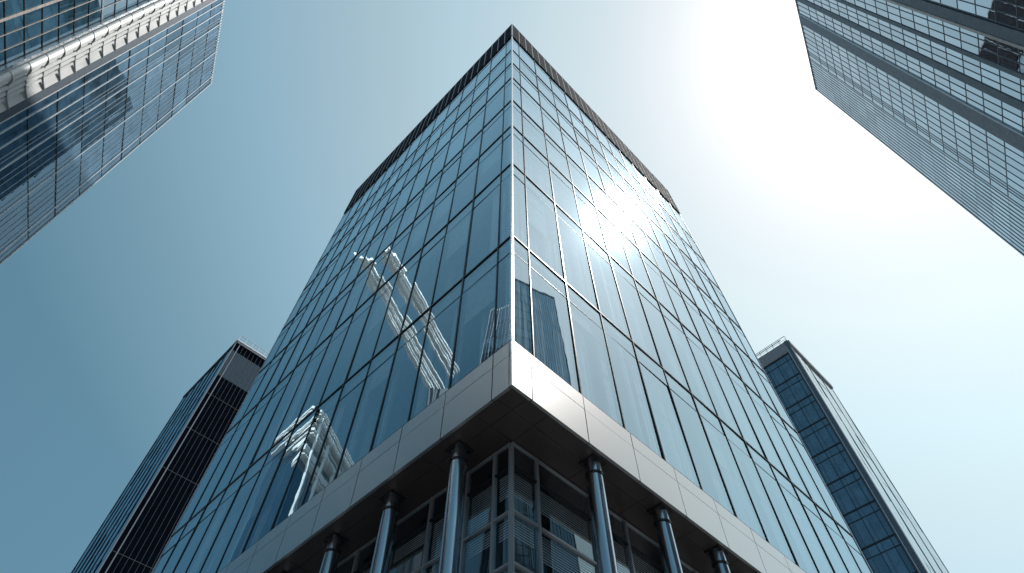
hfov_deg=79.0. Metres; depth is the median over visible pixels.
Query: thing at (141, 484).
window pane
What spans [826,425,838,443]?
window pane
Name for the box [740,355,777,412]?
window pane
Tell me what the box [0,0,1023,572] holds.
sky
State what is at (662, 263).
window pane
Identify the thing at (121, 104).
window pane
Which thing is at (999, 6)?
window pane
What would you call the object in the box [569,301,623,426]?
window pane
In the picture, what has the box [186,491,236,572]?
window pane
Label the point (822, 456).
window pane
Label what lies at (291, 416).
window pane
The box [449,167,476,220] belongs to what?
window pane
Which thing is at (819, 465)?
window pane
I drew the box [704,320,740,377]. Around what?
window pane
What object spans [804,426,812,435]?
window pane
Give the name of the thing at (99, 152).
window pane
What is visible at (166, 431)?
window pane
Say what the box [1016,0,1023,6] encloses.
window pane
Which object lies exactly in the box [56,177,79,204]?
window pane
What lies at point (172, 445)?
window pane
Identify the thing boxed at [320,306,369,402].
window pane
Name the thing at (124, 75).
window pane
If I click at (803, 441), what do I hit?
window pane
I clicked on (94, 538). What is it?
window pane
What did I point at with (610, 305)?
window pane
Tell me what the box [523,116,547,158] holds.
window pane
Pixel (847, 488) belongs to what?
window pane
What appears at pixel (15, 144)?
window pane
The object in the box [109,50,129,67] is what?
window pane
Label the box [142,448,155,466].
window pane
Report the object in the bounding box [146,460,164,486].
window pane
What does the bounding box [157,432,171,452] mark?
window pane
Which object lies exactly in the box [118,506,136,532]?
window pane
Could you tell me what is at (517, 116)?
window pane
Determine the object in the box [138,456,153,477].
window pane
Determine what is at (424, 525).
podium window
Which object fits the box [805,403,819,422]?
window pane
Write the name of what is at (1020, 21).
window pane
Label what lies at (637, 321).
window pane
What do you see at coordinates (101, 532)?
window pane
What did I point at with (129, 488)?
window pane
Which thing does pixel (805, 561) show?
window pane
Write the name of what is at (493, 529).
podium window
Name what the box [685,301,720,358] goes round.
window pane
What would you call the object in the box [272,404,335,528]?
window pane
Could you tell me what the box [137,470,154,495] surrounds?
window pane
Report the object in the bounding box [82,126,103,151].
window pane
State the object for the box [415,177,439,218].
window pane
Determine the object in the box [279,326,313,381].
window pane
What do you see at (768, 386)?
window pane
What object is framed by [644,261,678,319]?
window pane
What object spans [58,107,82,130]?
window pane
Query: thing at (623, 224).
window pane
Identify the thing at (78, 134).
window pane
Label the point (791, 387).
window pane
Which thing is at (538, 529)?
podium window
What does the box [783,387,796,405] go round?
window pane
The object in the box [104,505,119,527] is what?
window pane
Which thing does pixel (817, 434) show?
window pane
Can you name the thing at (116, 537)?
window pane
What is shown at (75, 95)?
window pane
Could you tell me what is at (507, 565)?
podium window
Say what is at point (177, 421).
window pane
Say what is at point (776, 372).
window pane
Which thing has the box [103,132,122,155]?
window pane
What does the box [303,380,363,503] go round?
window pane
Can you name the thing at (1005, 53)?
window pane
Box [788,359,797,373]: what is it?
window pane
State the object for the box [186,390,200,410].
window pane
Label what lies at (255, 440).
window pane
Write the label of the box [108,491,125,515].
window pane
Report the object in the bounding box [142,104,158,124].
window pane
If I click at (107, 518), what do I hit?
window pane
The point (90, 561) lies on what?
window pane
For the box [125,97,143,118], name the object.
window pane
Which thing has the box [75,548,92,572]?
window pane
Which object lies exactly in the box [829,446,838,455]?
window pane
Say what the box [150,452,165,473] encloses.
window pane
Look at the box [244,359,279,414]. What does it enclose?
window pane
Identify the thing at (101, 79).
window pane
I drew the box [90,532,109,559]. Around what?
window pane
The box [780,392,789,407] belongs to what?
window pane
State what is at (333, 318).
window pane
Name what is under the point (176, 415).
window pane
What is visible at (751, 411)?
window pane
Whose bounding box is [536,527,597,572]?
podium window
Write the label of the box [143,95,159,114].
window pane
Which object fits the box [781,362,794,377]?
window pane
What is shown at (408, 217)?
window pane
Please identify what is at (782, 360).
window pane
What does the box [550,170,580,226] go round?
window pane
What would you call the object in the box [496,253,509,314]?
window pane
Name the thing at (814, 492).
window pane
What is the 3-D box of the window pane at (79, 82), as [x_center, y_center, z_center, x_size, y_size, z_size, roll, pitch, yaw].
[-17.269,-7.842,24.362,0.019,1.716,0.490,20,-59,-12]
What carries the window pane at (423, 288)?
in the office tower at (511, 338)
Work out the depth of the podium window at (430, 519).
14.32 m
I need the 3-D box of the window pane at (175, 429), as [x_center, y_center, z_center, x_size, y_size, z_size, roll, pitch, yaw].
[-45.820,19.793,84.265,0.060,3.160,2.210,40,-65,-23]
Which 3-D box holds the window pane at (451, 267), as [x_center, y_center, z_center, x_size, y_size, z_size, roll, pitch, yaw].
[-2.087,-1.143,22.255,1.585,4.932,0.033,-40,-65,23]
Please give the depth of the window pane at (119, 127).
29.01 m
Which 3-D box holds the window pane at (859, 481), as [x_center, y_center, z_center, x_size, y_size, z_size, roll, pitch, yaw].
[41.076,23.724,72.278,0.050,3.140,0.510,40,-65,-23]
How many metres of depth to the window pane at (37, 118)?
23.17 m
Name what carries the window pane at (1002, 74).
in the office tower at (932, 91)
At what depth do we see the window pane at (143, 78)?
29.51 m
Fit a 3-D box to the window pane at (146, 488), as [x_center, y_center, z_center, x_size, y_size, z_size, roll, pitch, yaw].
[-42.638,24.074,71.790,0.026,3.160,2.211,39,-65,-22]
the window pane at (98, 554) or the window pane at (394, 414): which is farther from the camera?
the window pane at (98, 554)
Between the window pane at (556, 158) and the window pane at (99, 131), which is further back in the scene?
the window pane at (556, 158)
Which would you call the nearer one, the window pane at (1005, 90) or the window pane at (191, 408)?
the window pane at (1005, 90)
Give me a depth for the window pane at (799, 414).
84.33 m
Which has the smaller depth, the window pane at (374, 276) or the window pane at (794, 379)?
the window pane at (374, 276)
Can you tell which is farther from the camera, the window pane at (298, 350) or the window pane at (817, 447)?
the window pane at (817, 447)
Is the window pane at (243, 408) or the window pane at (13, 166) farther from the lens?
the window pane at (243, 408)
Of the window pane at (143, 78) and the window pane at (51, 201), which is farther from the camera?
the window pane at (143, 78)
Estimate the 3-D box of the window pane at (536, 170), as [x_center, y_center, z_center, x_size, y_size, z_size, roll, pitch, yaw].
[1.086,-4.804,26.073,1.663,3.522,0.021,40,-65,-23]
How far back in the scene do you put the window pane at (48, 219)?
25.64 m
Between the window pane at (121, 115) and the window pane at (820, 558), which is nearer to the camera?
the window pane at (820, 558)
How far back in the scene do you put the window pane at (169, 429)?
88.69 m
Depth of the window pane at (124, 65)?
27.39 m
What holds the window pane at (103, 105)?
in the office tower at (92, 92)
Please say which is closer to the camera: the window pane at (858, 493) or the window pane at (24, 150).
the window pane at (24, 150)
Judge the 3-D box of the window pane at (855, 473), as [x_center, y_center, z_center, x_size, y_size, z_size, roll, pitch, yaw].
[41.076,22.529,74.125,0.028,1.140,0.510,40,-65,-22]
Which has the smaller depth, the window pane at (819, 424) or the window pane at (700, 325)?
the window pane at (700, 325)
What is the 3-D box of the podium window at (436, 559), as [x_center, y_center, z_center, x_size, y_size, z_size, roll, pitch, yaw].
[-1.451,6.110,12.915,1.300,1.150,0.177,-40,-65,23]
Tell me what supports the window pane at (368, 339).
in the office tower at (511, 338)
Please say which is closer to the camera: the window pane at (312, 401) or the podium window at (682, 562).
the podium window at (682, 562)
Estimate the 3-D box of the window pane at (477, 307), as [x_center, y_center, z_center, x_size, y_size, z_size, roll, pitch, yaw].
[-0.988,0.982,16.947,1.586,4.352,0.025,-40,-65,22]
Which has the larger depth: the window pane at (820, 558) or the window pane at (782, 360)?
the window pane at (782, 360)
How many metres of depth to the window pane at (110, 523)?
75.28 m
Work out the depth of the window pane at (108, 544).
67.35 m
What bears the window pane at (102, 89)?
in the office tower at (92, 92)
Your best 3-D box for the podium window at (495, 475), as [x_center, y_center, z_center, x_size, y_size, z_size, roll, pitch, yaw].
[-0.176,4.231,13.474,0.177,1.830,0.505,40,-65,-23]
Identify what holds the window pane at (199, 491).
in the office tower at (511, 338)
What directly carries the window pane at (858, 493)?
in the office tower at (888, 534)
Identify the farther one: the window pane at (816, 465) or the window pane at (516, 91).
the window pane at (816, 465)
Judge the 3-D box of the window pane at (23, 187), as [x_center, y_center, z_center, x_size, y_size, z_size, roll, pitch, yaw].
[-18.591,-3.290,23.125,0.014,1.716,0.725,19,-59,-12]
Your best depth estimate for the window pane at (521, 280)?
17.24 m
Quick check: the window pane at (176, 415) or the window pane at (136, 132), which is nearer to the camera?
the window pane at (136, 132)
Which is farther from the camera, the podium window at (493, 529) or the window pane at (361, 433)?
the window pane at (361, 433)
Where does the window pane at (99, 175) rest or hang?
in the office tower at (92, 92)
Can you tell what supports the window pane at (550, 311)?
in the office tower at (511, 338)
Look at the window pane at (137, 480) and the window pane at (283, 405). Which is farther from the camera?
the window pane at (137, 480)
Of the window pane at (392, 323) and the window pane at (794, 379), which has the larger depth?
the window pane at (794, 379)
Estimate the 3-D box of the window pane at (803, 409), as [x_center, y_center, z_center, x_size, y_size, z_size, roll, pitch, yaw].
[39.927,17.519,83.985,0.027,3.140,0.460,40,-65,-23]
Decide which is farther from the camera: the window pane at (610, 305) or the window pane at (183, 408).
the window pane at (183, 408)
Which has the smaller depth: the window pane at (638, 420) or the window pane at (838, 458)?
the window pane at (638, 420)
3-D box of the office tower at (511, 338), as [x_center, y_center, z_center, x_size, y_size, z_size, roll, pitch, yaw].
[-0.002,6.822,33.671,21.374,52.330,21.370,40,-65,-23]
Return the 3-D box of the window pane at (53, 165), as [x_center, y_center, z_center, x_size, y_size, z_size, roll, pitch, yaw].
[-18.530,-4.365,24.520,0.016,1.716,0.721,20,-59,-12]
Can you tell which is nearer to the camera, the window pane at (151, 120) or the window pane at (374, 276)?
the window pane at (374, 276)
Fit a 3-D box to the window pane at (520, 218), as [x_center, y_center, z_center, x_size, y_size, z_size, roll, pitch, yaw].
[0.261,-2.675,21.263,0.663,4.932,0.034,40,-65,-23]
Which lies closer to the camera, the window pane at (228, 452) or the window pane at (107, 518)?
the window pane at (228, 452)
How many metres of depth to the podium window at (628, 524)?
15.42 m
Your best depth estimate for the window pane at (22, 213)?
23.73 m
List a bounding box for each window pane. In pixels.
[0,109,26,131]
[0,119,26,146]
[0,133,26,158]
[0,143,26,168]
[0,153,27,184]
[0,167,27,199]
[0,181,27,213]
[0,195,27,226]
[0,207,27,239]
[0,219,27,251]
[0,231,27,261]
[28,92,57,115]
[28,101,56,128]
[29,115,56,139]
[29,124,56,149]
[29,134,56,164]
[29,148,55,178]
[29,161,55,191]
[29,174,55,203]
[29,186,54,215]
[29,197,54,227]
[29,209,54,237]
[56,165,80,193]
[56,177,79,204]
[56,188,79,213]
[57,130,81,157]
[57,142,81,170]
[57,155,80,181]
[58,85,83,110]
[58,98,83,120]
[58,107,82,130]
[58,117,82,144]
[59,77,83,97]
[72,557,83,572]
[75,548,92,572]
[79,535,97,560]
[80,159,101,184]
[80,169,101,193]
[81,138,103,163]
[81,148,102,173]
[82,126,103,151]
[82,542,99,566]
[82,556,94,572]
[83,101,105,126]
[83,114,104,138]
[84,83,106,104]
[84,91,106,112]
[85,62,108,81]
[85,71,107,94]
[86,549,102,572]
[89,526,106,550]
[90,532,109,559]
[91,539,112,569]
[94,556,106,572]
[96,513,111,534]
[96,518,114,544]
[99,523,118,550]
[100,531,121,561]
[102,154,120,174]
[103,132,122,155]
[103,143,121,165]
[104,122,123,144]
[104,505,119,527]
[105,99,125,122]
[105,110,124,133]
[106,87,126,110]
[106,509,123,534]
[107,78,127,97]
[107,516,126,543]
[108,59,128,79]
[108,70,127,88]
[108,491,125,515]
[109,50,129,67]
[110,496,128,521]
[114,499,133,526]
[116,483,133,507]
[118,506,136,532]
[119,487,137,512]
[122,138,139,157]
[122,472,137,493]
[123,127,140,148]
[123,493,140,517]
[124,108,142,129]
[124,117,141,138]
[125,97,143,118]
[125,475,141,498]
[126,86,144,107]
[127,74,145,96]
[128,66,146,83]
[129,58,147,75]
[129,479,145,502]
[130,47,148,66]
[131,39,149,54]
[131,464,145,484]
[132,483,150,509]
[133,469,148,490]
[135,455,148,473]
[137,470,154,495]
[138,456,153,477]
[140,123,156,142]
[141,113,157,133]
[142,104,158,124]
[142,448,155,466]
[142,458,158,481]
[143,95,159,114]
[146,450,160,469]
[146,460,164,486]
[150,440,163,458]
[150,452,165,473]
[152,431,166,450]
[153,440,169,463]
[153,545,174,572]
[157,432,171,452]
[159,441,175,464]
[160,424,173,442]
[162,529,193,572]
[163,415,176,433]
[163,431,178,452]
[166,421,181,442]
[168,416,181,434]
[171,408,183,425]
[171,422,187,444]
[173,509,215,572]
[174,416,187,434]
[174,436,231,532]
[180,392,193,410]
[182,405,197,426]
[185,398,198,416]
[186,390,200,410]
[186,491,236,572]
[188,385,200,402]
[191,419,249,517]
[194,390,206,407]
[195,382,208,400]
[200,471,259,572]
[202,375,215,393]
[209,402,267,501]
[212,360,224,377]
[216,450,283,572]
[221,347,232,362]
[229,375,263,429]
[229,384,286,483]
[243,427,309,551]
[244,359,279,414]
[251,365,306,463]
[261,341,297,398]
[272,348,325,445]
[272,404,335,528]
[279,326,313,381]
[296,308,331,365]
[296,327,347,424]
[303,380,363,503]
[315,291,349,347]
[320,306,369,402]
[336,271,369,327]
[336,354,393,477]
[340,250,366,291]
[346,284,393,379]
[356,253,388,308]
[357,232,384,275]
[371,326,425,449]
[373,261,417,355]
[376,215,401,256]
[378,232,409,287]
[395,196,420,237]
[400,212,430,266]
[401,237,443,331]
[409,297,459,419]
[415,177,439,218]
[424,190,453,244]
[432,212,470,303]
[436,158,459,197]
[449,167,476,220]
[453,265,495,366]
[457,136,480,176]
[465,184,499,274]
[475,143,501,195]
[480,114,502,154]
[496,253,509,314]
[499,174,510,244]
[501,134,510,170]
[503,106,510,131]
[513,83,521,107]
[513,106,522,133]
[513,134,524,172]
[513,174,527,246]
[514,253,530,316]
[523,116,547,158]
[524,145,552,199]
[526,186,563,278]
[530,267,578,383]
[546,139,571,181]
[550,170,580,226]
[557,215,598,309]
[568,161,593,203]
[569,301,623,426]
[575,194,606,250]
[586,243,630,338]
[589,182,615,225]
[599,218,631,274]
[605,332,662,457]
[610,203,636,245]
[613,268,660,364]
[622,240,655,297]
[630,223,657,266]
[639,293,689,390]
[639,362,700,488]
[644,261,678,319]
[649,242,676,284]
[664,316,716,414]
[665,282,699,338]
[667,260,695,303]
[670,389,734,515]
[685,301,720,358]
[687,338,742,437]
[700,415,767,541]
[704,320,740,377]
[710,359,765,457]
[722,337,759,395]
[728,439,796,564]
[731,379,788,478]
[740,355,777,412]
[751,397,810,497]
[755,463,818,572]
[758,373,795,430]
[766,373,775,387]
[769,371,778,385]
[770,363,777,369]
[772,368,784,383]
[772,418,832,517]
[777,394,786,408]
[779,357,786,363]
[779,366,787,379]
[780,382,788,389]
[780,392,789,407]
[780,485,833,572]
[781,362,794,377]
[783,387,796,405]
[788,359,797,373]
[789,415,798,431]
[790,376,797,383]
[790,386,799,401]
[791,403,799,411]
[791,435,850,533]
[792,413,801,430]
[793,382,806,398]
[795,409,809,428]
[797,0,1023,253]
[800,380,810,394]
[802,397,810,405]
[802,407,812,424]
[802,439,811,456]
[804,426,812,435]
[804,437,815,455]
[804,506,848,572]
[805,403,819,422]
[807,433,822,453]
[812,401,823,417]
[815,420,823,429]
[815,431,826,449]
[816,465,826,484]
[818,427,834,447]
[818,452,827,461]
[818,463,829,483]
[821,459,838,481]
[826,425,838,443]
[826,525,860,572]
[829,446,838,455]
[829,457,841,477]
[832,453,850,475]
[832,480,843,489]
[833,492,846,513]
[836,487,855,511]
[841,450,854,470]
[844,474,855,483]
[845,485,859,507]
[847,543,870,572]
[849,481,867,505]
[853,471,859,479]
[857,479,872,501]
[995,0,1015,15]
[996,12,1016,26]
[998,42,1017,52]
[998,47,1018,62]
[999,56,1018,71]
[1000,71,1019,83]
[1000,77,1019,91]
[1001,0,1015,3]
[1001,85,1020,100]
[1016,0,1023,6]
[1017,6,1023,17]
[1017,18,1023,29]
[1019,55,1023,64]
[1020,64,1023,73]
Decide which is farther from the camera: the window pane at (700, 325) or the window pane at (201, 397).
the window pane at (201, 397)
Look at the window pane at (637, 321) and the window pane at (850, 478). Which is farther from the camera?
the window pane at (850, 478)
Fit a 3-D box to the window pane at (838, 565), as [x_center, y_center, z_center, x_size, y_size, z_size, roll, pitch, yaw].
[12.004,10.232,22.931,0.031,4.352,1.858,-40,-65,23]
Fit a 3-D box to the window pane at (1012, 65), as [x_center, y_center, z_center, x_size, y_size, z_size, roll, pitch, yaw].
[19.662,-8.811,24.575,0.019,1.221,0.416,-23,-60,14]
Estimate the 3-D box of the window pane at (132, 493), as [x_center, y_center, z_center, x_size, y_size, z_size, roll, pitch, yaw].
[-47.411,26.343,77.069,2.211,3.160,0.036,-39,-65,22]
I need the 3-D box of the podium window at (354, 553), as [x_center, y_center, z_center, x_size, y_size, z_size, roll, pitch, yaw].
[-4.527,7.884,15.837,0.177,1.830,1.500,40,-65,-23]
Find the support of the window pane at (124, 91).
in the office tower at (92, 92)
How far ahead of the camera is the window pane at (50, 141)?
23.92 m
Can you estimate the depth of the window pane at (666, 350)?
24.10 m
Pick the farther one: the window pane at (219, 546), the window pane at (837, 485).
the window pane at (837, 485)
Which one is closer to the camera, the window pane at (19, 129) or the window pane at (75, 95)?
the window pane at (19, 129)
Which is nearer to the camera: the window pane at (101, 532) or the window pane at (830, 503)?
the window pane at (830, 503)
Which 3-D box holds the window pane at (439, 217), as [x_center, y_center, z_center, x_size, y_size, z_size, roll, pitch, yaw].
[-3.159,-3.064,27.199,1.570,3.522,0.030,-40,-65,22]
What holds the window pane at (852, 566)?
in the office tower at (511, 338)
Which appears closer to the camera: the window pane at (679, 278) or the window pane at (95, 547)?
the window pane at (679, 278)
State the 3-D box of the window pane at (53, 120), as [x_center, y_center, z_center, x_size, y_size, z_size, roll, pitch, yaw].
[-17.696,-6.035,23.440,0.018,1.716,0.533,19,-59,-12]
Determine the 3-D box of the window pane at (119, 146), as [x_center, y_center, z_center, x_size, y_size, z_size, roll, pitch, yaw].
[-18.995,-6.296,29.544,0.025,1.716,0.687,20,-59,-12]
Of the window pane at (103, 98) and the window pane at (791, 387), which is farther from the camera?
the window pane at (791, 387)
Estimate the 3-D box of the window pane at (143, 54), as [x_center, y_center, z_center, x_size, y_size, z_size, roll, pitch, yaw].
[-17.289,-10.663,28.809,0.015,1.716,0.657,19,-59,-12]
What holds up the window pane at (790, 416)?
in the office tower at (888, 534)
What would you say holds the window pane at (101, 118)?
in the office tower at (92, 92)
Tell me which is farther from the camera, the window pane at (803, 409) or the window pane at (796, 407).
the window pane at (796, 407)
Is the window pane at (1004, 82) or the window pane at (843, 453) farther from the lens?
the window pane at (843, 453)
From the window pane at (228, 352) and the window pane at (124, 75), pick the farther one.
the window pane at (228, 352)
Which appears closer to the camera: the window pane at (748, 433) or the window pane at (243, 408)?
the window pane at (748, 433)
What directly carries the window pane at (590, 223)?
in the office tower at (511, 338)
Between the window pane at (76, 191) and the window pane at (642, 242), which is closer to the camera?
the window pane at (76, 191)
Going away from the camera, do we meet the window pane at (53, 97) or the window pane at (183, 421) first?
the window pane at (53, 97)
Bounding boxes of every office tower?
[0,0,224,264]
[71,335,268,572]
[151,24,872,572]
[756,336,948,572]
[795,0,1023,255]
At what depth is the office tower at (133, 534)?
77.11 m
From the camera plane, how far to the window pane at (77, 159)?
26.22 m
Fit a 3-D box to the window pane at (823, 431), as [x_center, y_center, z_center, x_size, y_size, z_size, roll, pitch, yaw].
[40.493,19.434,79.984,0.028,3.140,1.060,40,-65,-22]
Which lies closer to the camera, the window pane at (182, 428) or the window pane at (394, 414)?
the window pane at (394, 414)
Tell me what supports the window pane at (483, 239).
in the office tower at (511, 338)
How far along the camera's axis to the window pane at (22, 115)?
21.65 m
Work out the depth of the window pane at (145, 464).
84.25 m
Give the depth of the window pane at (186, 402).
94.20 m
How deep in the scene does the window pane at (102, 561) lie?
64.50 m
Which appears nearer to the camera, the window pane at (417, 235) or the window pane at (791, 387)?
the window pane at (417, 235)
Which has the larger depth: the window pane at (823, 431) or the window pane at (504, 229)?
the window pane at (823, 431)
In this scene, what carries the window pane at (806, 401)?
in the office tower at (888, 534)
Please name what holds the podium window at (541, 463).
in the office tower at (511, 338)
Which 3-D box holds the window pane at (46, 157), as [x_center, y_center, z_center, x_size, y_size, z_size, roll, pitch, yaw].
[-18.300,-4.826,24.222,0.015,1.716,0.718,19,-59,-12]
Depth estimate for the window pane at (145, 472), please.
79.84 m
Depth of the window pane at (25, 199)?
23.48 m
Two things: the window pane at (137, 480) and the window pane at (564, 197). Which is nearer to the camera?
the window pane at (564, 197)
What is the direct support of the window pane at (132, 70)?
in the office tower at (92, 92)
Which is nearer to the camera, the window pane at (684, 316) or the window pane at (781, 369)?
the window pane at (684, 316)
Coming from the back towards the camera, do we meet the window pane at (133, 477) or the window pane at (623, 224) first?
the window pane at (133, 477)
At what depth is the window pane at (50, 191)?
25.08 m
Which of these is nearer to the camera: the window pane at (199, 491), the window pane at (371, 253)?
the window pane at (199, 491)
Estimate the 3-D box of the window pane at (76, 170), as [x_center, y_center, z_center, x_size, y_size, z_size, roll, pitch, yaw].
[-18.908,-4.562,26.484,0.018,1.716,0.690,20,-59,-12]
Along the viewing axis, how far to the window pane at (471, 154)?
30.17 m
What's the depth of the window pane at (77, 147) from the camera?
25.89 m
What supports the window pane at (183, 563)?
in the office tower at (511, 338)
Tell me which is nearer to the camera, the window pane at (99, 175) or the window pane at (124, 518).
the window pane at (99, 175)
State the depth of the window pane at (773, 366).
93.52 m
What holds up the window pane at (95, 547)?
in the office tower at (133, 534)
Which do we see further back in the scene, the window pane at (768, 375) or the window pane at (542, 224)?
the window pane at (768, 375)
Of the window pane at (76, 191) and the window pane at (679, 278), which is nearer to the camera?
the window pane at (76, 191)
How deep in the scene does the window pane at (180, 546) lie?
24.77 m
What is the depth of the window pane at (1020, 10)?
22.79 m
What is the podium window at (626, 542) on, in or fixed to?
in the office tower at (511, 338)
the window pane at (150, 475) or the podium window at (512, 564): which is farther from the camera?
the window pane at (150, 475)
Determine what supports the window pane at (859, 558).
in the office tower at (511, 338)
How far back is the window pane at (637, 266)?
28.59 m
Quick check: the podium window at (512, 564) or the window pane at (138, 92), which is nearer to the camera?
the podium window at (512, 564)
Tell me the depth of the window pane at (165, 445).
81.75 m
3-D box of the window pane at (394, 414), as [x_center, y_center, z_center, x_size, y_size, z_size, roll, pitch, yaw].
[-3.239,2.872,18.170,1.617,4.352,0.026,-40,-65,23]
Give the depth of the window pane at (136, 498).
72.61 m
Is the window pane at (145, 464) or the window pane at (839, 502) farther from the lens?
the window pane at (145, 464)
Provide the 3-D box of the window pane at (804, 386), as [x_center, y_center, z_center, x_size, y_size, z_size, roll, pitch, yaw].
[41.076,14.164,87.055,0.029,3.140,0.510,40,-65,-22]
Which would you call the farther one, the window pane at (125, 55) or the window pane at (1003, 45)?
the window pane at (125, 55)
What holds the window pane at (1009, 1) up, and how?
in the office tower at (932, 91)
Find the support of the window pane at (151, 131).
in the office tower at (92, 92)
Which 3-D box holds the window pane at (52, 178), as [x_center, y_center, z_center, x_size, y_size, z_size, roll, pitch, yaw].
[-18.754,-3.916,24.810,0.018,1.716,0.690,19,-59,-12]
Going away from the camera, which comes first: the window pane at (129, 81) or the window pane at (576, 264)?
the window pane at (576, 264)
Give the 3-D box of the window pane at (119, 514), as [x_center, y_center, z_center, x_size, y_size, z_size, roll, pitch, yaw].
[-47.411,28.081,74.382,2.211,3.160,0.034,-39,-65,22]
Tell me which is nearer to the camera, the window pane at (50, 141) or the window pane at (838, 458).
the window pane at (50, 141)
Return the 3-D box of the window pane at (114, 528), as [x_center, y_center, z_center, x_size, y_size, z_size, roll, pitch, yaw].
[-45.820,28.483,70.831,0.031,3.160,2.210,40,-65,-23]
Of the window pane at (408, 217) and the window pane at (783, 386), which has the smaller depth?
the window pane at (408, 217)
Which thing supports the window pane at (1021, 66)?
in the office tower at (932, 91)
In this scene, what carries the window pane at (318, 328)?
in the office tower at (511, 338)
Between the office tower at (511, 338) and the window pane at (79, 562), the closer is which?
the office tower at (511, 338)
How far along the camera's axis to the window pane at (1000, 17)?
23.68 m
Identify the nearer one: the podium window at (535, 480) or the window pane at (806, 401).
the podium window at (535, 480)
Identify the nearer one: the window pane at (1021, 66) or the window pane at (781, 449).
the window pane at (1021, 66)
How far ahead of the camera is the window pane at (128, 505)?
73.67 m
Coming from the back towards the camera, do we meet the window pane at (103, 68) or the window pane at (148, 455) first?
the window pane at (148, 455)
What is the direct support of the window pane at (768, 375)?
in the office tower at (888, 534)
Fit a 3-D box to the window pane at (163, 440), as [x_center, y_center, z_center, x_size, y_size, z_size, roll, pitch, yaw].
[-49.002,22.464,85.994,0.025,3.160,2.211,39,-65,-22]
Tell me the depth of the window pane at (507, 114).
29.17 m
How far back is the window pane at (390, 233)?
32.54 m
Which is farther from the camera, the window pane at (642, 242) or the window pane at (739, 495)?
the window pane at (642, 242)
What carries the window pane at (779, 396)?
in the office tower at (888, 534)
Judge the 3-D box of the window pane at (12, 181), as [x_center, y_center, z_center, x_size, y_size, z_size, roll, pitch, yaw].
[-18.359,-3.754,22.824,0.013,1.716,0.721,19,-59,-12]
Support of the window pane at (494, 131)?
in the office tower at (511, 338)
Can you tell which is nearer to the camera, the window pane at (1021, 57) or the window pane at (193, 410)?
the window pane at (1021, 57)
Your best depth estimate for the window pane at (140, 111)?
30.40 m
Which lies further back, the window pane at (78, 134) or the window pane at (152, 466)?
the window pane at (152, 466)
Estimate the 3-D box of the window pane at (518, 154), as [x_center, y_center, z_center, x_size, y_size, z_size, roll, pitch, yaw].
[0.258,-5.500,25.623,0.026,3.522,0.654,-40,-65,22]
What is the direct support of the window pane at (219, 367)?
in the office tower at (133, 534)
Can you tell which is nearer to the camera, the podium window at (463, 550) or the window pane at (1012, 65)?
the podium window at (463, 550)
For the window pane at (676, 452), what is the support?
in the office tower at (511, 338)
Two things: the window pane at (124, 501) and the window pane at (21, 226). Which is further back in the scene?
the window pane at (124, 501)
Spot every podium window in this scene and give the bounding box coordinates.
[337,550,356,572]
[352,536,392,572]
[388,498,430,572]
[421,541,465,572]
[422,473,469,565]
[460,521,491,572]
[462,453,496,539]
[490,510,509,572]
[492,442,510,520]
[492,562,509,572]
[510,441,540,526]
[510,509,542,572]
[510,561,531,572]
[534,459,596,562]
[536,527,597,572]
[590,509,634,572]
[626,521,664,572]
[680,559,696,572]
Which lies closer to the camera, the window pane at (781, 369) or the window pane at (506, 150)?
the window pane at (506, 150)
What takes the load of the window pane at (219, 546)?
in the office tower at (511, 338)
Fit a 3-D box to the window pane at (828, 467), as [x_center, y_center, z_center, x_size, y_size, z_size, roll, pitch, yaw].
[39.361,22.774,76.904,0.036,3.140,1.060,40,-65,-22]
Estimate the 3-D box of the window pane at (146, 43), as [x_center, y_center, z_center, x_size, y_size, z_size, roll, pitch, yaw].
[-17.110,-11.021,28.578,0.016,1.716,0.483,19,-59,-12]
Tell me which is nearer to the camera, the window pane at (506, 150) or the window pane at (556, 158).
the window pane at (506, 150)
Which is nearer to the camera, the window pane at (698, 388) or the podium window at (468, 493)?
the podium window at (468, 493)
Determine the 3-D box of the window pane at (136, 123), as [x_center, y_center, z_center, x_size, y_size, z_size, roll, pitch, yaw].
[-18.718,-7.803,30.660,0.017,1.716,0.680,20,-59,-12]
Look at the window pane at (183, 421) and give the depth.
83.43 m
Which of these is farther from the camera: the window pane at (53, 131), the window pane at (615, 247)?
the window pane at (615, 247)
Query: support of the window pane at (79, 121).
in the office tower at (92, 92)
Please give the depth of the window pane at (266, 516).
20.46 m
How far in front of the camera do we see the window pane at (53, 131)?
23.66 m
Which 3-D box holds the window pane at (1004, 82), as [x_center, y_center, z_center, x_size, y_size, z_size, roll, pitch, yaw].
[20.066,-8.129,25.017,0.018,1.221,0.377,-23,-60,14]
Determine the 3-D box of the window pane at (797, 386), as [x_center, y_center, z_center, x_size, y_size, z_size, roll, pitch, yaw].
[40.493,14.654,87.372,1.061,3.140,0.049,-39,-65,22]
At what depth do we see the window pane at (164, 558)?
25.63 m
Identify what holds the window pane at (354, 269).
in the office tower at (511, 338)
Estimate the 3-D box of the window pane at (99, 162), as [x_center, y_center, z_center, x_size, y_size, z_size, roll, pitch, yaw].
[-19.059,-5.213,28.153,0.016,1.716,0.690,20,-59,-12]
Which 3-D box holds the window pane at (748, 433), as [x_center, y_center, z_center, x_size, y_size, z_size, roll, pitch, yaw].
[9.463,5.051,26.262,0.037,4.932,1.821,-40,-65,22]
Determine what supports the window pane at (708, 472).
in the office tower at (511, 338)

